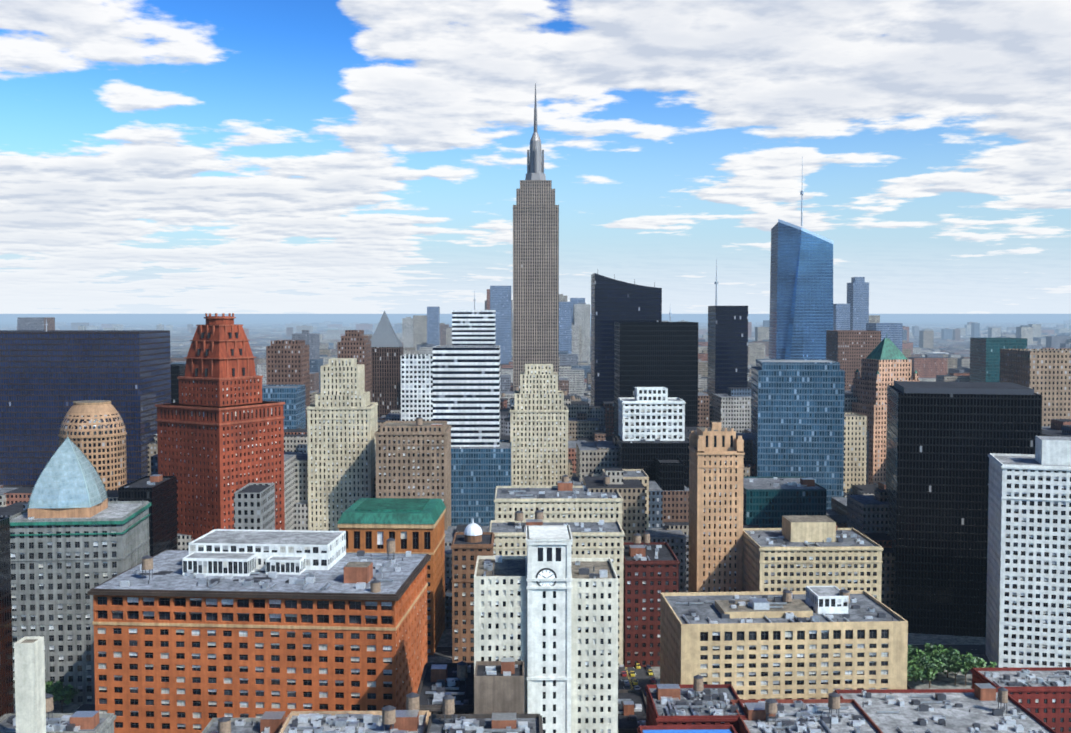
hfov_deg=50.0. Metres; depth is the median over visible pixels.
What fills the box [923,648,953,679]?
tree
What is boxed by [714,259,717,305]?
slim antenna
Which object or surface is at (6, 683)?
building
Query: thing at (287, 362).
brown building
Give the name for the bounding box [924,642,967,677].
tree
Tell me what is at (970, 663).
tree
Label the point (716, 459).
tan turret tower
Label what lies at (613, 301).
navy swoop tower
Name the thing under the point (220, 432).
red brick crown tower
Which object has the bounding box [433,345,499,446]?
striped tower
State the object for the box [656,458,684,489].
office building
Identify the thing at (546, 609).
clock tower building
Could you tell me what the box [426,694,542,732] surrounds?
roof
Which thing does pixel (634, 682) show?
car
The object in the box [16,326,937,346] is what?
water
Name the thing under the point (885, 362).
pyramid crown tower
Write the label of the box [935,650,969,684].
tree
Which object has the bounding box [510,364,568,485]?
cream deco front
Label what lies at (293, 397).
grey glass
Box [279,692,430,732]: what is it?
building
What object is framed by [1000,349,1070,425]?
building
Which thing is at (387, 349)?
dark gothic tower
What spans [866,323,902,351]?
tower
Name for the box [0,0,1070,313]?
sky
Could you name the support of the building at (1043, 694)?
on the ground
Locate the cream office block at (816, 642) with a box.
[660,586,907,699]
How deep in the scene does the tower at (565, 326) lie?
2394.10 m
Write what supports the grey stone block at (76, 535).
on the ground
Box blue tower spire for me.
[800,156,803,225]
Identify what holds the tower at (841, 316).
on the ground
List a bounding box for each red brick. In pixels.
[623,532,679,666]
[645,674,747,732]
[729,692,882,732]
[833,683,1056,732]
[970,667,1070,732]
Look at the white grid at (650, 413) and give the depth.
687.88 m
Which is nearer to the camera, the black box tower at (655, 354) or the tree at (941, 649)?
the tree at (941, 649)
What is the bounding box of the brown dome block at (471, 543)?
[451,520,494,662]
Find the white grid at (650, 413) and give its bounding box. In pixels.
[618,387,685,440]
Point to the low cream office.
(797, 552)
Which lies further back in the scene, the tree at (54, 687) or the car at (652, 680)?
the car at (652, 680)
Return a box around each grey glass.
[262,385,305,428]
[751,359,844,508]
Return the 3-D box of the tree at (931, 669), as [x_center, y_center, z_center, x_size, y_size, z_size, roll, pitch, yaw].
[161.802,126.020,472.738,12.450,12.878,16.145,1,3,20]
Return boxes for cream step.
[488,510,624,666]
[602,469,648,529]
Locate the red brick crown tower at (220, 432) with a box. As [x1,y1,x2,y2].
[155,313,284,540]
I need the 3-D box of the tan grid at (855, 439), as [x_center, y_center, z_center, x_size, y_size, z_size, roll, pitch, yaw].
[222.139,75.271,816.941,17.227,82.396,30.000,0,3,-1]
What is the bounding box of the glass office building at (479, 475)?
[451,440,511,525]
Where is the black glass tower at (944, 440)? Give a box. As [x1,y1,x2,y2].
[886,381,1041,636]
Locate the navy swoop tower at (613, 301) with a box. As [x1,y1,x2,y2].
[591,273,661,405]
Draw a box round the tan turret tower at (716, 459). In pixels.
[688,422,744,591]
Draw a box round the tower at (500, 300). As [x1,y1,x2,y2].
[490,286,511,363]
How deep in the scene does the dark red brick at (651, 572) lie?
500.72 m
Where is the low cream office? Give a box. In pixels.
[742,515,882,601]
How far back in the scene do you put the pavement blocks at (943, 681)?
507.64 m
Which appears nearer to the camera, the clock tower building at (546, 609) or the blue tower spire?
the clock tower building at (546, 609)
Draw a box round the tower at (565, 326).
[559,302,571,353]
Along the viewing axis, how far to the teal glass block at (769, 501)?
630.66 m
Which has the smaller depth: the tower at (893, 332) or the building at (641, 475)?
the building at (641, 475)
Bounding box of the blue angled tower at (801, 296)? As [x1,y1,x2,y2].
[769,219,832,358]
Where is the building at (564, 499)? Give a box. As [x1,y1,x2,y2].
[494,474,622,526]
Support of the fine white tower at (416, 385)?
on the ground
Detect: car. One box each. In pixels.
[632,679,637,684]
[650,677,655,682]
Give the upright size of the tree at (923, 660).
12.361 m
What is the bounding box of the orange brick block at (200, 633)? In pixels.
[87,529,430,732]
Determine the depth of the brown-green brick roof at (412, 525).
518.39 m
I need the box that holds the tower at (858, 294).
[847,277,868,329]
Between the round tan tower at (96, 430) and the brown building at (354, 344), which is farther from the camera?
the brown building at (354, 344)
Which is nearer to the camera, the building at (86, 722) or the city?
the building at (86, 722)
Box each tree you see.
[45,680,63,694]
[49,684,77,712]
[907,645,928,679]
[907,651,936,682]
[907,660,924,681]
[916,658,944,687]
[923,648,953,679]
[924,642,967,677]
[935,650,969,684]
[949,649,985,685]
[965,655,996,668]
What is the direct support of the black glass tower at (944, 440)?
on the ground
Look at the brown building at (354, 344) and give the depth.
995.32 m
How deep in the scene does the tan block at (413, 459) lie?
656.84 m
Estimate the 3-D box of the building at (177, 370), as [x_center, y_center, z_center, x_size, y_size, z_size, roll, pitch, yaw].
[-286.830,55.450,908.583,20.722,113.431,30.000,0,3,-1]
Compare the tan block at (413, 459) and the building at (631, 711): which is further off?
the tan block at (413, 459)
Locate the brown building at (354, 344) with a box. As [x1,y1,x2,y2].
[337,330,371,401]
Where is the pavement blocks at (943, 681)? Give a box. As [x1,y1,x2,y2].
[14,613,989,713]
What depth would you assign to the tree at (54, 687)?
442.60 m
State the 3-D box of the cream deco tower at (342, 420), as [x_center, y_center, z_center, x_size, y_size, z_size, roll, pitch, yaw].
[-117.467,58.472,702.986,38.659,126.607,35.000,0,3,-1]
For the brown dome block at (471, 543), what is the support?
on the ground
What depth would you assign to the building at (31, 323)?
2576.21 m
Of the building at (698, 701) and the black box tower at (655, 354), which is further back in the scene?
the black box tower at (655, 354)
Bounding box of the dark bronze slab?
[0,330,170,486]
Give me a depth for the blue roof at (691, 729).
346.75 m
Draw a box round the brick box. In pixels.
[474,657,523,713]
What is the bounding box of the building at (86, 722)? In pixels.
[0,693,115,732]
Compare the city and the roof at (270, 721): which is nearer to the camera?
the roof at (270, 721)
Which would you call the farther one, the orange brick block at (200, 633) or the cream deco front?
the cream deco front
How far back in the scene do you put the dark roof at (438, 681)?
347.20 m
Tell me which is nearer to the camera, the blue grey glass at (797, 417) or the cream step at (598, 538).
the cream step at (598, 538)
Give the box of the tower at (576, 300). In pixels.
[570,298,584,322]
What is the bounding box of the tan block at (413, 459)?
[374,417,451,529]
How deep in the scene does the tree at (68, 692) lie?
442.13 m
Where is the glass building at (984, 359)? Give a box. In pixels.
[970,338,1026,381]
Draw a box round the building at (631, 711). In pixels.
[618,689,645,732]
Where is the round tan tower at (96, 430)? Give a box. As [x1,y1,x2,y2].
[58,400,126,490]
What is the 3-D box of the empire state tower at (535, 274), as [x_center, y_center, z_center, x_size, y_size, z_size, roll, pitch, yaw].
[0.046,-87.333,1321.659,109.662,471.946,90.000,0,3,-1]
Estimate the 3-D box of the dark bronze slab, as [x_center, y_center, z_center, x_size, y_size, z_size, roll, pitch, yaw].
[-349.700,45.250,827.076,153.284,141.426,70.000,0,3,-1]
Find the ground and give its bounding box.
[0,314,1070,712]
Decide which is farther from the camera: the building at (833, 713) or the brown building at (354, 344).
the brown building at (354, 344)
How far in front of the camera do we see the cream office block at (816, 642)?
407.00 m
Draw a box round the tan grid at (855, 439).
[843,413,866,494]
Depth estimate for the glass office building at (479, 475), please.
738.02 m
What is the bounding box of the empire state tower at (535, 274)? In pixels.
[513,83,558,390]
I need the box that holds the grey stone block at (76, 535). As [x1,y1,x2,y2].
[10,431,150,705]
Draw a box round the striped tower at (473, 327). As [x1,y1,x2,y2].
[452,310,495,344]
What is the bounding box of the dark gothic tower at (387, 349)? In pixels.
[370,310,403,419]
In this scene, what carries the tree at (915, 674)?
on the ground
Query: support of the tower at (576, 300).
on the ground
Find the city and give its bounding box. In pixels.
[0,289,1070,628]
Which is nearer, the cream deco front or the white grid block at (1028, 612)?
the white grid block at (1028, 612)
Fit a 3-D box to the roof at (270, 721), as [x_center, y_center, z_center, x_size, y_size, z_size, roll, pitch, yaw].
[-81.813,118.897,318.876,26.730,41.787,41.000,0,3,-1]
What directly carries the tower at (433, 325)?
on the ground
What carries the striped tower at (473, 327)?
on the ground
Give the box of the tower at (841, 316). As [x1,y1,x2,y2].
[833,304,849,329]
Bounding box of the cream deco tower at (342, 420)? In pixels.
[306,358,377,530]
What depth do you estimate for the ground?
26424.94 m
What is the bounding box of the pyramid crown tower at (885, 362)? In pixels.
[852,334,919,483]
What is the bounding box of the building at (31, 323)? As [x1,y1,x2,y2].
[17,317,54,329]
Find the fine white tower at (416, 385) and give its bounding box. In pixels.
[401,354,432,420]
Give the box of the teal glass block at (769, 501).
[743,476,826,527]
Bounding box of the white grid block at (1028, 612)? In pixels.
[986,436,1070,667]
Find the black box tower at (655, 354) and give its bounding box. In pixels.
[614,322,697,435]
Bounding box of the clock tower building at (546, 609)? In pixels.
[474,525,617,732]
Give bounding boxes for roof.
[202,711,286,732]
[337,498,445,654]
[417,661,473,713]
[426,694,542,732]
[637,725,736,732]
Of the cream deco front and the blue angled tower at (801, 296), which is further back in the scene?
the blue angled tower at (801, 296)
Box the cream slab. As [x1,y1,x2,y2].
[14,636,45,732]
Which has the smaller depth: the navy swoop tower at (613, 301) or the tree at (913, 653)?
the tree at (913, 653)
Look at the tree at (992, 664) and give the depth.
476.36 m
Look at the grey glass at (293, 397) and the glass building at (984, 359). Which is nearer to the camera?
the grey glass at (293, 397)
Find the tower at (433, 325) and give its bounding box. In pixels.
[427,307,439,345]
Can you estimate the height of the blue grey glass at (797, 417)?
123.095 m
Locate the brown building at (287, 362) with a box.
[266,340,309,428]

